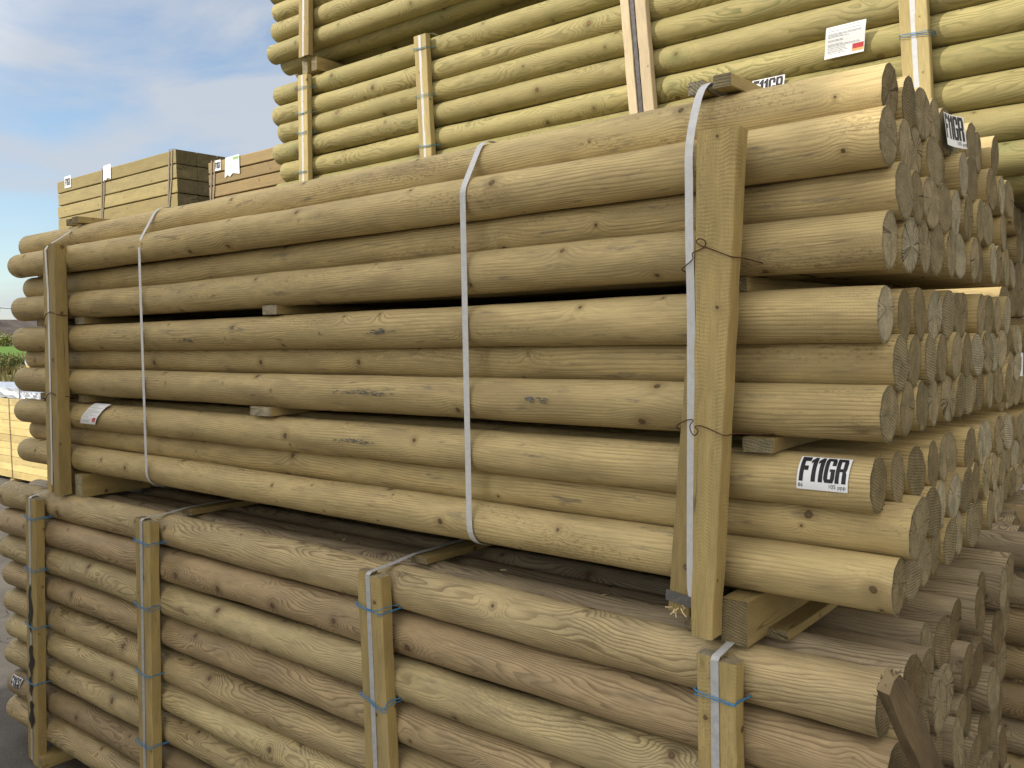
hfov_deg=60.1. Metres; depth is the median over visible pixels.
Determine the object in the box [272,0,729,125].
round pole
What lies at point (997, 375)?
round pole
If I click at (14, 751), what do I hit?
ground
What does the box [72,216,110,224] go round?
top batten
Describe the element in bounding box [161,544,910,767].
round pole
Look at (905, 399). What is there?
round pole
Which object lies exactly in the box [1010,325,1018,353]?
round pole
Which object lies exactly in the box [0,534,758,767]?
round pole
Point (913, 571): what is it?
round pole
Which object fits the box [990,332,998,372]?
round pole
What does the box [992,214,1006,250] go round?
round pole
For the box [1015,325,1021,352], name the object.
round pole
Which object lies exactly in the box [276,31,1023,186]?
round pole
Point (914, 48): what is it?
plastic strap
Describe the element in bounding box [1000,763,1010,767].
round pole
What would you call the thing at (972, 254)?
round pole
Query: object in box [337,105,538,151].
round pole
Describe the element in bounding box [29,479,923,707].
round pole
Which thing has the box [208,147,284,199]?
sleeper pack
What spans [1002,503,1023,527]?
round pole
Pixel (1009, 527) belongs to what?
round pole
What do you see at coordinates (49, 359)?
plastic strap
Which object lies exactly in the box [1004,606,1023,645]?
round pole
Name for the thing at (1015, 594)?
round pole
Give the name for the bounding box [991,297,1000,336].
round pole
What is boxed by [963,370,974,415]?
round pole
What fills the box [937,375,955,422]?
round pole
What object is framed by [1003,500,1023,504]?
round pole
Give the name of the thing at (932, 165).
round pole
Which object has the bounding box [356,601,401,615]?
twine tie
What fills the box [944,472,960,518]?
round pole
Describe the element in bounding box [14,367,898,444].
round pole
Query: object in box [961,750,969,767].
round pole
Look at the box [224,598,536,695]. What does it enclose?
round pole
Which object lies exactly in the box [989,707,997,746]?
round pole
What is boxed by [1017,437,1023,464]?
round pole
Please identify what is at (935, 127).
round pole
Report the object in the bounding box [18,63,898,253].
round pole
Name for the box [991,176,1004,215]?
round pole
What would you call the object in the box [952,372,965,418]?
round pole
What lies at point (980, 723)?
round pole
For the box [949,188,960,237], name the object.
round pole
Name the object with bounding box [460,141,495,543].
plastic strap
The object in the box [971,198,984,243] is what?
round pole
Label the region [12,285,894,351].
round pole
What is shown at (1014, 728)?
round pole
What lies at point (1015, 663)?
round pole
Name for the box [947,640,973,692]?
round pole
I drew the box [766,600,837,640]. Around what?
top batten
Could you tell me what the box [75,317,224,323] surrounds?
spacer batten
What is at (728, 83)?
top batten
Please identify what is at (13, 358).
bush
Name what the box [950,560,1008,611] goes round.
round pole
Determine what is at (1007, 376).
round pole
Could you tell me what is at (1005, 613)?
round pole
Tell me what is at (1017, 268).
round pole
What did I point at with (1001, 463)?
round pole
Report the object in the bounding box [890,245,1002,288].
round pole
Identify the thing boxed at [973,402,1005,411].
round pole
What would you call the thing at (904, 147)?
round pole
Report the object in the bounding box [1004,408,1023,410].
round pole
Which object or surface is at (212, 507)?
top batten
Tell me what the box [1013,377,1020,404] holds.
round pole
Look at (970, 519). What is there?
round pole
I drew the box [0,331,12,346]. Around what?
bush
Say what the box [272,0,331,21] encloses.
round pole
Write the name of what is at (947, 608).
round pole
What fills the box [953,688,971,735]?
round pole
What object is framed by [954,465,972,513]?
round pole
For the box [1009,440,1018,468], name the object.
round pole
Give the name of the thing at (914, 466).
round pole
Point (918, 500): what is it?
round pole
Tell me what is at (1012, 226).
round pole
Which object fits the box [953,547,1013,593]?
round pole
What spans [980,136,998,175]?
round pole
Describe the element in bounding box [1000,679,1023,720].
round pole
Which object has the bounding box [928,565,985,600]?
round pole
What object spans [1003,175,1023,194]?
round pole
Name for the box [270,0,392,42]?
round pole
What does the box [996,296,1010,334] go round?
round pole
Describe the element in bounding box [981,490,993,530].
round pole
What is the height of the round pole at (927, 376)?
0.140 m
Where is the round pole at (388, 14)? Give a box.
[267,0,464,64]
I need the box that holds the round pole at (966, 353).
[951,332,971,378]
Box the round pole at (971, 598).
[918,580,985,636]
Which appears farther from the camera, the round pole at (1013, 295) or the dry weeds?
the dry weeds
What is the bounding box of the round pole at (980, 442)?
[935,422,984,465]
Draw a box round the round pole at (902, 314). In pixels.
[877,289,910,342]
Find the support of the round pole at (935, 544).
on the bearer at (687, 620)
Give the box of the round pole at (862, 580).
[17,438,906,618]
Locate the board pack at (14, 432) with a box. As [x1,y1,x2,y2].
[0,397,71,481]
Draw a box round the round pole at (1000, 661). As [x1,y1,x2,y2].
[983,640,1006,680]
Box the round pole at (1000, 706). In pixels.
[998,686,1003,728]
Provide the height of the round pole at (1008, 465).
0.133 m
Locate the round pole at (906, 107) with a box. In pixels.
[881,76,915,130]
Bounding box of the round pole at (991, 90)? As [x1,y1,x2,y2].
[933,67,1023,113]
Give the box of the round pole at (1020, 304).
[1013,287,1023,316]
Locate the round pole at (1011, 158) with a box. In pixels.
[996,139,1023,176]
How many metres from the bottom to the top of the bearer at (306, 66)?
0.087 m
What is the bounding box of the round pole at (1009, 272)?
[1007,260,1010,285]
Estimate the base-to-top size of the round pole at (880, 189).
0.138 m
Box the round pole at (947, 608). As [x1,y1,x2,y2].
[901,592,961,647]
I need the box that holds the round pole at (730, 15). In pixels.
[277,0,850,142]
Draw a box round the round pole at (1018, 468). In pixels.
[1015,464,1021,492]
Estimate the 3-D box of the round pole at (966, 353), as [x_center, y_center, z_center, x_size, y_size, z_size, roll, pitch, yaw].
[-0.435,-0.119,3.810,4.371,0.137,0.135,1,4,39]
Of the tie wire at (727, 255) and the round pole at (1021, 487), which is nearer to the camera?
the tie wire at (727, 255)
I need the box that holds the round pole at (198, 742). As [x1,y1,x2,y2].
[4,638,276,767]
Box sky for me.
[0,0,297,319]
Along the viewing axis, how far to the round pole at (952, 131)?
2.31 m
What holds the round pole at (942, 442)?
on the round pole at (952, 482)
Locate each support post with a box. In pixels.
[26,494,46,766]
[43,243,71,495]
[135,516,161,767]
[298,73,312,181]
[299,0,312,58]
[358,567,398,767]
[414,33,435,157]
[620,0,657,114]
[668,126,747,639]
[697,648,743,767]
[898,0,933,98]
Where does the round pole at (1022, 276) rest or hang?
on the round pole
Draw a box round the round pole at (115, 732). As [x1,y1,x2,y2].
[7,668,214,767]
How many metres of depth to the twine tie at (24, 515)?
4.32 m
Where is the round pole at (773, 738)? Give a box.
[0,507,905,767]
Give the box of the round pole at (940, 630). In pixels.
[156,485,950,668]
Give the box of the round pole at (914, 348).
[906,334,920,389]
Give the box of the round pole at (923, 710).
[919,705,929,732]
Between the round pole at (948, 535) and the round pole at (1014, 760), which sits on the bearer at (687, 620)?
the round pole at (948, 535)
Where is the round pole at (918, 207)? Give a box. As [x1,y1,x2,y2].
[910,170,923,224]
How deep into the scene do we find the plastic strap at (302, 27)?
5.87 m
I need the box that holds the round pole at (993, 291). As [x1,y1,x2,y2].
[940,286,1007,296]
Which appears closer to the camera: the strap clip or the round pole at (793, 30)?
the strap clip
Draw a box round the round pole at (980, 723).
[970,710,990,754]
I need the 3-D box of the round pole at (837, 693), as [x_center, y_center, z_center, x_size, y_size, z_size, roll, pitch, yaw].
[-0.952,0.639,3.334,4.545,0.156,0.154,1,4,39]
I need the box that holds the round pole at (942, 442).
[893,433,949,481]
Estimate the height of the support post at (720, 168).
1.165 m
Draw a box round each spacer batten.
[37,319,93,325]
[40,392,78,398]
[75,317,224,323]
[78,395,136,402]
[250,406,324,416]
[262,305,424,314]
[739,276,846,291]
[742,435,821,453]
[1010,318,1023,324]
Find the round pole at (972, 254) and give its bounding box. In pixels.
[225,235,978,317]
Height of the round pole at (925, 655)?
0.145 m
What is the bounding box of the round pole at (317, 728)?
[3,587,460,767]
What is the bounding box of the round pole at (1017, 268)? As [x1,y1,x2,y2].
[1014,263,1022,289]
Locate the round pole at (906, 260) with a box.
[147,217,920,314]
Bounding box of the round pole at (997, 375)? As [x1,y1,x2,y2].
[986,364,1002,405]
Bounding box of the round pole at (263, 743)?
[6,613,354,767]
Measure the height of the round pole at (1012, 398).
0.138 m
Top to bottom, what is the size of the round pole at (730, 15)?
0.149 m
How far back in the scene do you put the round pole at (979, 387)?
2.57 m
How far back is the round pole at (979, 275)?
2.60 m
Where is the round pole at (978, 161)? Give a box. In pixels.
[974,131,982,173]
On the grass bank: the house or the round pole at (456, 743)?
the house
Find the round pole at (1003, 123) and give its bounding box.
[950,103,1023,142]
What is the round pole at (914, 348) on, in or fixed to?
on the round pole at (905, 399)
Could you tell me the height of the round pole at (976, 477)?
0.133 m
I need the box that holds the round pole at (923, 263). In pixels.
[116,220,930,316]
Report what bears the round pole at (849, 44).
on the round pole at (984, 56)
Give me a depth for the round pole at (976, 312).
2.54 m
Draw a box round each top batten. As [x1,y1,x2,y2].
[66,219,80,226]
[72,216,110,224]
[182,499,257,515]
[411,540,493,564]
[688,80,719,99]
[713,72,761,94]
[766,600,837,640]
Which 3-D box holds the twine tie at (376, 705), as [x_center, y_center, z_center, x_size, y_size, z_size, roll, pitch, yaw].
[-0.364,0.993,2.823,0.177,0.041,0.186,1,4,39]
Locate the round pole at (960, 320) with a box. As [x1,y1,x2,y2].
[953,293,965,336]
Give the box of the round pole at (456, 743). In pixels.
[2,561,584,767]
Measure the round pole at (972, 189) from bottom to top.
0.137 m
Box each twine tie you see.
[23,514,52,520]
[24,565,48,572]
[25,622,50,629]
[25,675,50,685]
[133,537,165,547]
[134,601,160,612]
[135,666,164,677]
[136,737,168,749]
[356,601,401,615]
[359,690,401,713]
[694,687,751,706]
[899,29,936,39]
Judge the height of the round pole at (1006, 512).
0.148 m
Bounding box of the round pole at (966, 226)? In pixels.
[959,193,972,240]
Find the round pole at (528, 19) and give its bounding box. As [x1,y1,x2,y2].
[273,0,634,105]
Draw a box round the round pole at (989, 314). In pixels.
[983,296,993,332]
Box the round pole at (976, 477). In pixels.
[971,462,979,504]
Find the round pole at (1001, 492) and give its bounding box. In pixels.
[998,485,1003,515]
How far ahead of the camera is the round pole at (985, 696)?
2.62 m
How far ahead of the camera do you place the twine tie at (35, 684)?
4.41 m
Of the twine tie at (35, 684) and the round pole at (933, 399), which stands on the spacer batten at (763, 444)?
the round pole at (933, 399)
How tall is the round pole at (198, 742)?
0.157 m
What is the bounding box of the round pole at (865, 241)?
[11,210,898,320]
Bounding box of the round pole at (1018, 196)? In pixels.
[1014,194,1023,199]
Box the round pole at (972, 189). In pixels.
[966,157,977,203]
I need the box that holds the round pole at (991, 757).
[980,750,998,767]
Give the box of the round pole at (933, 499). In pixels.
[909,486,942,538]
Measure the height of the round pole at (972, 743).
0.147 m
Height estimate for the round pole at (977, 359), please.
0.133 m
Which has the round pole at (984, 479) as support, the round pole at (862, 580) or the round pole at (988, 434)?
the round pole at (988, 434)
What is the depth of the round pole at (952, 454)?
2.43 m
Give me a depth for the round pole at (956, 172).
2.33 m
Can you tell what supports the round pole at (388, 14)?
on the round pole at (454, 13)
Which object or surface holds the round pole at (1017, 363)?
on the round pole at (1012, 398)
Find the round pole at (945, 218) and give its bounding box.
[937,182,952,233]
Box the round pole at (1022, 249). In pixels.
[1020,236,1023,263]
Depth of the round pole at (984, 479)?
2.62 m
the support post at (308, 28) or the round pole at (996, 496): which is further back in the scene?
the support post at (308, 28)
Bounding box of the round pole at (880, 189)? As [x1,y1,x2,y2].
[23,159,915,296]
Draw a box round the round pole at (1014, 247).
[1006,233,1021,263]
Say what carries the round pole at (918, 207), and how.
on the round pole at (923, 263)
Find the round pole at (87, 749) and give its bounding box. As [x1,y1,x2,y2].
[6,694,139,767]
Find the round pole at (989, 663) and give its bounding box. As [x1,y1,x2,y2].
[982,659,994,667]
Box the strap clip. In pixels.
[665,589,690,617]
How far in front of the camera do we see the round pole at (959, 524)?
2.42 m
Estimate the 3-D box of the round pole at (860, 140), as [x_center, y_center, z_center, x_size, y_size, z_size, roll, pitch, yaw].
[-0.893,-0.569,3.266,4.390,0.138,0.136,1,4,39]
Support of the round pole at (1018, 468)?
on the bearer
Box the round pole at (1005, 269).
[921,249,1008,289]
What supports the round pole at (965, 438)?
on the round pole at (965, 476)
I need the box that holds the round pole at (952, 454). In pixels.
[909,430,956,472]
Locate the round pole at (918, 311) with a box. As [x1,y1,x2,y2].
[135,287,926,339]
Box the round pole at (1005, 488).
[1003,474,1007,500]
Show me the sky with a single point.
(86, 86)
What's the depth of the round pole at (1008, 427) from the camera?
2.88 m
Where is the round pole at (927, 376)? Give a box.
[918,333,936,385]
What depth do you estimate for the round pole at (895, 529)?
2.48 m
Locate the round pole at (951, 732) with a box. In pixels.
[940,715,964,767]
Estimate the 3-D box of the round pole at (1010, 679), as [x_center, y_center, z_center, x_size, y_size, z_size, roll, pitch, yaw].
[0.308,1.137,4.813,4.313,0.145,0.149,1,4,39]
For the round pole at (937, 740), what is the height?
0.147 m
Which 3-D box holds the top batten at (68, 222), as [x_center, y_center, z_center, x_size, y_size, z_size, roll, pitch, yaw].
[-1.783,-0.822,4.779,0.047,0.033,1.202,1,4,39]
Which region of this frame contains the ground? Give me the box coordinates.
[0,475,1023,767]
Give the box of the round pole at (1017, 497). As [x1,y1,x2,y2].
[1007,493,1023,501]
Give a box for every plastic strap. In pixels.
[28,490,47,759]
[44,225,79,485]
[138,207,170,485]
[140,498,232,767]
[301,73,308,181]
[302,0,303,55]
[365,539,465,767]
[418,33,438,156]
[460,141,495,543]
[630,0,642,112]
[685,82,726,639]
[710,641,733,767]
[909,0,918,87]
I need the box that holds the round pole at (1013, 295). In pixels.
[1008,287,1017,316]
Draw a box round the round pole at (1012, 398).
[1009,378,1014,407]
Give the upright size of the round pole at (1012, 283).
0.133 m
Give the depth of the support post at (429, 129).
5.20 m
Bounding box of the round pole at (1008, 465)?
[1005,450,1010,472]
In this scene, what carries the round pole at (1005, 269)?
on the spacer batten at (40, 322)
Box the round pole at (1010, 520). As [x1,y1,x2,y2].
[997,515,1020,525]
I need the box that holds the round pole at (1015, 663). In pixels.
[1004,643,1023,680]
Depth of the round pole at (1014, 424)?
3.68 m
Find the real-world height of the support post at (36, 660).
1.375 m
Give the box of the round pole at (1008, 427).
[970,411,1012,451]
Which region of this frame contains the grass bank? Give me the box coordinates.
[0,346,26,381]
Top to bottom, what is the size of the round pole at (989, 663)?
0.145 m
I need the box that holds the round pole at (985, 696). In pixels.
[970,665,1000,715]
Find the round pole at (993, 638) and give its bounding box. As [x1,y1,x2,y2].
[982,608,1003,655]
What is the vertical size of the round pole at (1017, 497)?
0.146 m
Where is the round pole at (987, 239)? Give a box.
[980,203,993,246]
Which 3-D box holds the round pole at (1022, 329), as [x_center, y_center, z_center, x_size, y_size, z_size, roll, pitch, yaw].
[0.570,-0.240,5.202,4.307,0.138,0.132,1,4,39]
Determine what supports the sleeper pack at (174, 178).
on the sleeper pack
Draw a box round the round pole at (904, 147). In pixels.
[38,119,912,276]
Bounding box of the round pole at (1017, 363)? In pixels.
[1013,351,1021,380]
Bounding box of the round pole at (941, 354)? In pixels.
[934,334,947,382]
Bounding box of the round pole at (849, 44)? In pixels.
[280,0,1023,181]
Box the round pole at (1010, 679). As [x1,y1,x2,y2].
[1004,677,1016,681]
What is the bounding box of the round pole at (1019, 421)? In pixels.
[1009,413,1023,441]
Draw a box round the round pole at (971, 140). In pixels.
[960,123,976,160]
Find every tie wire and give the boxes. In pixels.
[41,311,76,320]
[43,392,78,400]
[676,419,775,435]
[681,238,814,276]
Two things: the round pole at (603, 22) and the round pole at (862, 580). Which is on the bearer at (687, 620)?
the round pole at (862, 580)
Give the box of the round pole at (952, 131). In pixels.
[938,108,967,156]
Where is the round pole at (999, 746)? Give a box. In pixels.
[988,725,1006,767]
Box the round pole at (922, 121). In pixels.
[913,87,931,140]
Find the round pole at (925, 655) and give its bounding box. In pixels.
[109,491,933,705]
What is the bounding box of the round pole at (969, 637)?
[957,633,982,644]
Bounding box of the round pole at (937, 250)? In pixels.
[123,225,943,316]
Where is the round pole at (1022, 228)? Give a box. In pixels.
[1020,211,1023,240]
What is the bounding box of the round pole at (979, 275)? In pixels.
[886,242,982,287]
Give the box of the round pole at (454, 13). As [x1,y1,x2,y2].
[280,0,523,75]
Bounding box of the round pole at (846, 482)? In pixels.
[14,398,886,515]
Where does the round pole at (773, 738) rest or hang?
on the round pole at (569, 734)
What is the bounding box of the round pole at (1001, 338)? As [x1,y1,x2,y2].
[996,330,1006,368]
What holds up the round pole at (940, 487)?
on the round pole at (948, 535)
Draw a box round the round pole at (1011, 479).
[1005,468,1016,496]
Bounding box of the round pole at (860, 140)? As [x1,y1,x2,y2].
[7,106,899,277]
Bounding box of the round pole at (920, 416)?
[900,380,928,430]
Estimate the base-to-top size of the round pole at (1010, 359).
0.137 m
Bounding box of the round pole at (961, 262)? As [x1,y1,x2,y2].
[204,232,966,317]
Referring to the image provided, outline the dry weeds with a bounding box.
[0,351,24,381]
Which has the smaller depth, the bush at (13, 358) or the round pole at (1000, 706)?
the round pole at (1000, 706)
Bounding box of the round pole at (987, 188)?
[976,168,996,210]
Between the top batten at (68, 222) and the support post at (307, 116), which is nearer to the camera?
the top batten at (68, 222)
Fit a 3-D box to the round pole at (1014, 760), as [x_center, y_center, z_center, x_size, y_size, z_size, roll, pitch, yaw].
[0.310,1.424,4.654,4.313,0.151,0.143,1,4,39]
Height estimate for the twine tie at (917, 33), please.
0.029 m
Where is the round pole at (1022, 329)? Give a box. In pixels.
[1019,324,1023,352]
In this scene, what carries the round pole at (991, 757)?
on the round pole
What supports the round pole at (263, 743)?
on the round pole at (198, 742)
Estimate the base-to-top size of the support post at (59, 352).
1.198 m
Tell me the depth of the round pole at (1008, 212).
2.83 m
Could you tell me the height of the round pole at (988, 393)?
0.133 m
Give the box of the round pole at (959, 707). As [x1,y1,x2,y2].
[948,692,966,730]
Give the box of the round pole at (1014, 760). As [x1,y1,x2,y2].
[1006,752,1023,767]
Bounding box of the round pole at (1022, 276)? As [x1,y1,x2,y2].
[1020,263,1023,288]
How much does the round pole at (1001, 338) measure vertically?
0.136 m
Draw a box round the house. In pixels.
[0,307,44,345]
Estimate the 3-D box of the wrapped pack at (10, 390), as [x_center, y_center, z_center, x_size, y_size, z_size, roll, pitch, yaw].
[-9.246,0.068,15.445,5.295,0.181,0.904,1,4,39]
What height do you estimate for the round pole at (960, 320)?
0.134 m
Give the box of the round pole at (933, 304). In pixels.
[922,290,942,339]
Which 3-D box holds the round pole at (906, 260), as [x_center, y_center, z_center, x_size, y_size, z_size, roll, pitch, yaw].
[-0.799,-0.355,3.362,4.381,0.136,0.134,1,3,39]
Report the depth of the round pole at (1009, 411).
3.86 m
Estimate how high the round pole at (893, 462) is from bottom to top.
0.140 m
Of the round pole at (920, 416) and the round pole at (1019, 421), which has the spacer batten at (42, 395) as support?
the round pole at (920, 416)
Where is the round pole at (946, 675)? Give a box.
[933,661,953,719]
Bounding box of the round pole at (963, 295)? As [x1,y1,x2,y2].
[960,292,967,329]
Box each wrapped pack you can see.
[0,382,21,398]
[20,391,41,398]
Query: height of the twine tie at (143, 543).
0.027 m
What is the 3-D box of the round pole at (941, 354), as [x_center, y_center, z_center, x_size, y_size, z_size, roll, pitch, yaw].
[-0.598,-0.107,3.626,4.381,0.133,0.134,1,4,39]
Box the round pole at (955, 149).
[951,147,960,152]
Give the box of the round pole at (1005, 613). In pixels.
[998,598,1009,636]
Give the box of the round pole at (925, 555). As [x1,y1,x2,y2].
[919,538,932,587]
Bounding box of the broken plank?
[873,666,943,767]
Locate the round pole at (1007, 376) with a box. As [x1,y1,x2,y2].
[998,363,1011,401]
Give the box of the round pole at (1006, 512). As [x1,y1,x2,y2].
[1001,509,1016,516]
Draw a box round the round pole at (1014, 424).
[1010,415,1015,444]
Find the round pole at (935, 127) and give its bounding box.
[928,98,939,141]
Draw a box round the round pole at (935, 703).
[924,676,947,736]
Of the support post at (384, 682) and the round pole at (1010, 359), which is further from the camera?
the round pole at (1010, 359)
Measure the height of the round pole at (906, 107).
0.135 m
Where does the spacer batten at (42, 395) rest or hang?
on the round pole at (952, 454)
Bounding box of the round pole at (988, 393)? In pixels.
[981,371,993,410]
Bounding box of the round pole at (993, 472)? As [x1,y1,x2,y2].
[989,452,997,491]
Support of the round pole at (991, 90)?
on the round pole at (1003, 123)
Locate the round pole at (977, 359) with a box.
[962,333,983,376]
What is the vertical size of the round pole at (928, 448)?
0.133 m
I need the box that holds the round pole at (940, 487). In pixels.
[935,480,945,529]
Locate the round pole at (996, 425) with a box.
[953,414,1004,455]
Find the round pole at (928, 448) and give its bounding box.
[131,399,939,486]
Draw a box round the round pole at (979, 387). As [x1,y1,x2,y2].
[972,371,984,411]
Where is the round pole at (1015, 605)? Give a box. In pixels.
[1010,604,1023,607]
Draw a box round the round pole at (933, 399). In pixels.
[926,380,938,425]
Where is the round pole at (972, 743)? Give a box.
[964,731,980,767]
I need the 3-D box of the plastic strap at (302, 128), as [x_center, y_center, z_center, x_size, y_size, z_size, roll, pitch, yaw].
[-1.212,-1.488,6.182,0.057,1.261,0.610,1,4,39]
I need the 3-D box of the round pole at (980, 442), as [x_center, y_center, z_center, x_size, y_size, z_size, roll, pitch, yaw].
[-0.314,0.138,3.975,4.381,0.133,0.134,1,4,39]
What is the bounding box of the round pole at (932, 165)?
[920,136,942,186]
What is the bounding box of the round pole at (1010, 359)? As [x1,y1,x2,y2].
[1005,351,1013,378]
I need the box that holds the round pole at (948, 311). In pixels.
[937,290,954,339]
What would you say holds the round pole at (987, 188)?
on the round pole at (987, 239)
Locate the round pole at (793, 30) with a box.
[272,0,997,164]
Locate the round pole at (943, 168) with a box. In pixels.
[939,146,944,182]
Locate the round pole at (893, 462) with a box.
[41,397,904,502]
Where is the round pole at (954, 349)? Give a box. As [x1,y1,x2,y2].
[946,332,962,379]
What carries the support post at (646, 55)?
attached to the round pole at (793, 30)
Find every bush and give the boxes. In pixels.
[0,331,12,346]
[0,352,25,373]
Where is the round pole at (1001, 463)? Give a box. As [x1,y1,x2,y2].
[996,448,1005,487]
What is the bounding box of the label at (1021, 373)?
[1019,353,1023,378]
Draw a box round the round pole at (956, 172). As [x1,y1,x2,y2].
[943,152,967,198]
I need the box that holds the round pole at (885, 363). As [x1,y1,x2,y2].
[25,334,910,391]
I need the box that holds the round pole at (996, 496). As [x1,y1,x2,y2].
[992,485,999,524]
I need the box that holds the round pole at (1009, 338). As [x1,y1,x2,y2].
[1006,327,1011,356]
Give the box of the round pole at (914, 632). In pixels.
[129,486,933,649]
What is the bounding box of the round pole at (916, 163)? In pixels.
[910,127,923,174]
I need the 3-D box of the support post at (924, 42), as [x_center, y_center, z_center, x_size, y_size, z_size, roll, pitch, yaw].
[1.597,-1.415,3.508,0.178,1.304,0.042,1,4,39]
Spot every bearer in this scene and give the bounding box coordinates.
[34,745,73,767]
[71,470,85,493]
[75,472,160,497]
[302,60,319,75]
[311,56,344,72]
[684,586,738,629]
[721,588,809,647]
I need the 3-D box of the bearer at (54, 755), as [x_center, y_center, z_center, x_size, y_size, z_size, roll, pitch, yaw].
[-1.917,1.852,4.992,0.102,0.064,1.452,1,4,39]
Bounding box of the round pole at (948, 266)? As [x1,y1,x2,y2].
[149,230,955,317]
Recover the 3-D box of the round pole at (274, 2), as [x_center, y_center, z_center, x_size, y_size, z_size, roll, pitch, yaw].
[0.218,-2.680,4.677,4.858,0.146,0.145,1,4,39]
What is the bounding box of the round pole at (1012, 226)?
[1005,205,1018,235]
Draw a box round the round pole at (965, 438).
[924,426,975,468]
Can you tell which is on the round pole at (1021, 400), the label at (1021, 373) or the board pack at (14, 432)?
the label at (1021, 373)
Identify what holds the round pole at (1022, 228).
on the round pole
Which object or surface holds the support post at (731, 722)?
on the bearer
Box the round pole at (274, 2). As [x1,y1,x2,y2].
[270,0,284,4]
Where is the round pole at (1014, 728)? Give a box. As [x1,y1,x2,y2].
[999,716,1023,755]
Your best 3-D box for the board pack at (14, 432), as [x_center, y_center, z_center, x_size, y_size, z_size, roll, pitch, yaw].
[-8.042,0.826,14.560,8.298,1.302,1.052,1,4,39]
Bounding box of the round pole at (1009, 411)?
[1002,410,1023,437]
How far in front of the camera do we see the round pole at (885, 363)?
2.50 m
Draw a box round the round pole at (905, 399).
[894,381,915,436]
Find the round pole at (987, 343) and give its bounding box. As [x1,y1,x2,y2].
[980,331,994,372]
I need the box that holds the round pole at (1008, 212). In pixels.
[998,180,1013,219]
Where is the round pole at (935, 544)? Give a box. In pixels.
[926,531,940,575]
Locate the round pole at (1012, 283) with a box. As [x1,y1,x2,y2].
[1008,259,1015,288]
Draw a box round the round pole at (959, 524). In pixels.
[954,511,963,557]
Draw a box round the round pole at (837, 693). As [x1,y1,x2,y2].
[0,481,889,739]
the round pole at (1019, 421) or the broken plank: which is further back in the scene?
the round pole at (1019, 421)
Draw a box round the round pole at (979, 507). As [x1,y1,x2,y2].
[975,495,982,533]
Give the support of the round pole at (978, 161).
on the round pole at (987, 188)
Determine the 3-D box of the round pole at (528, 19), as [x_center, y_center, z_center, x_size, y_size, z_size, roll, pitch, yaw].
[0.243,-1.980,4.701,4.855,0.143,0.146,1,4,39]
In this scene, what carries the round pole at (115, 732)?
on the round pole at (87, 749)
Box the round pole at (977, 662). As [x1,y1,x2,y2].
[957,638,982,690]
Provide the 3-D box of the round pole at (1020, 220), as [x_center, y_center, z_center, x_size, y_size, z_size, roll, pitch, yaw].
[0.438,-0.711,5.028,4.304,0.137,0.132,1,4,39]
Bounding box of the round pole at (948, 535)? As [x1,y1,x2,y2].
[939,517,957,567]
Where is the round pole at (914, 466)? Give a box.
[141,400,925,495]
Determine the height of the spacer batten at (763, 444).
0.036 m
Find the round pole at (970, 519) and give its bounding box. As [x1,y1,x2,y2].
[961,503,979,547]
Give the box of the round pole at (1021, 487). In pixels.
[1020,465,1023,488]
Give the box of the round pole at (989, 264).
[890,243,996,287]
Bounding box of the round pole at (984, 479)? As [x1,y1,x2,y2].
[979,457,989,498]
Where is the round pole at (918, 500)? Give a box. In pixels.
[901,494,928,545]
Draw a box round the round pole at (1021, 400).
[1019,374,1023,402]
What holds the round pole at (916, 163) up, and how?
on the round pole at (918, 207)
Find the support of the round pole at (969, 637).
on the round pole at (985, 696)
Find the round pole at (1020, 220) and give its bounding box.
[1017,208,1021,233]
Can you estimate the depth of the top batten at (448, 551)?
2.96 m
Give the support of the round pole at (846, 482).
on the round pole at (895, 529)
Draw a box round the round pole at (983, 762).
[977,756,987,767]
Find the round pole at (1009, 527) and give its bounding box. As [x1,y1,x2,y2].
[992,523,1023,531]
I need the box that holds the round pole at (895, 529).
[29,422,924,562]
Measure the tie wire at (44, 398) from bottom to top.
0.046 m
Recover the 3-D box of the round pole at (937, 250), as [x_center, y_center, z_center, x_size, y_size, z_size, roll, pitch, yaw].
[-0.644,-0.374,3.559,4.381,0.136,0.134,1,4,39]
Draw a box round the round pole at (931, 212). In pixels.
[920,177,939,230]
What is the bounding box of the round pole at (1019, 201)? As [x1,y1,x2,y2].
[1014,199,1023,203]
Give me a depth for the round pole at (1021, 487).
3.90 m
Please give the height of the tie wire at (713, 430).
0.043 m
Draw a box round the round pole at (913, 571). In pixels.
[904,556,921,603]
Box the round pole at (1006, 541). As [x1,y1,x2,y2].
[962,528,1023,568]
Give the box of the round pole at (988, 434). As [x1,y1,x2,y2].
[936,418,991,457]
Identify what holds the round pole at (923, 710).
on the round pole
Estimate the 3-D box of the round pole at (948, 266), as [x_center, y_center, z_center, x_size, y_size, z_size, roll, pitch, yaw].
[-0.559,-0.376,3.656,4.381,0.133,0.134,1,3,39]
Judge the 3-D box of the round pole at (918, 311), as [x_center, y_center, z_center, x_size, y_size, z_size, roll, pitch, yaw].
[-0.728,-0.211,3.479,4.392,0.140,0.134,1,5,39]
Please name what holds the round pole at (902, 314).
on the round pole at (885, 363)
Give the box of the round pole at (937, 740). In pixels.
[930,732,942,759]
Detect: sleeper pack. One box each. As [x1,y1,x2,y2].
[57,149,226,228]
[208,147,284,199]
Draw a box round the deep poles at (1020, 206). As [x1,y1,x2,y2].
[1009,203,1023,407]
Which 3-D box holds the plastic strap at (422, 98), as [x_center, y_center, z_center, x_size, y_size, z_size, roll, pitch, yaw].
[-0.324,-1.470,5.453,0.065,1.271,0.610,1,4,39]
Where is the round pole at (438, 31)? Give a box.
[295,0,546,77]
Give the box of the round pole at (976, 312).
[965,293,985,335]
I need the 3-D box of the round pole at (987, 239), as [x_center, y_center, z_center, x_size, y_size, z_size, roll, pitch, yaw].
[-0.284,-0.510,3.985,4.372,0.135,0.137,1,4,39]
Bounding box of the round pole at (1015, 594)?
[1006,568,1023,605]
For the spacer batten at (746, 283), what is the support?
on the round pole at (960, 320)

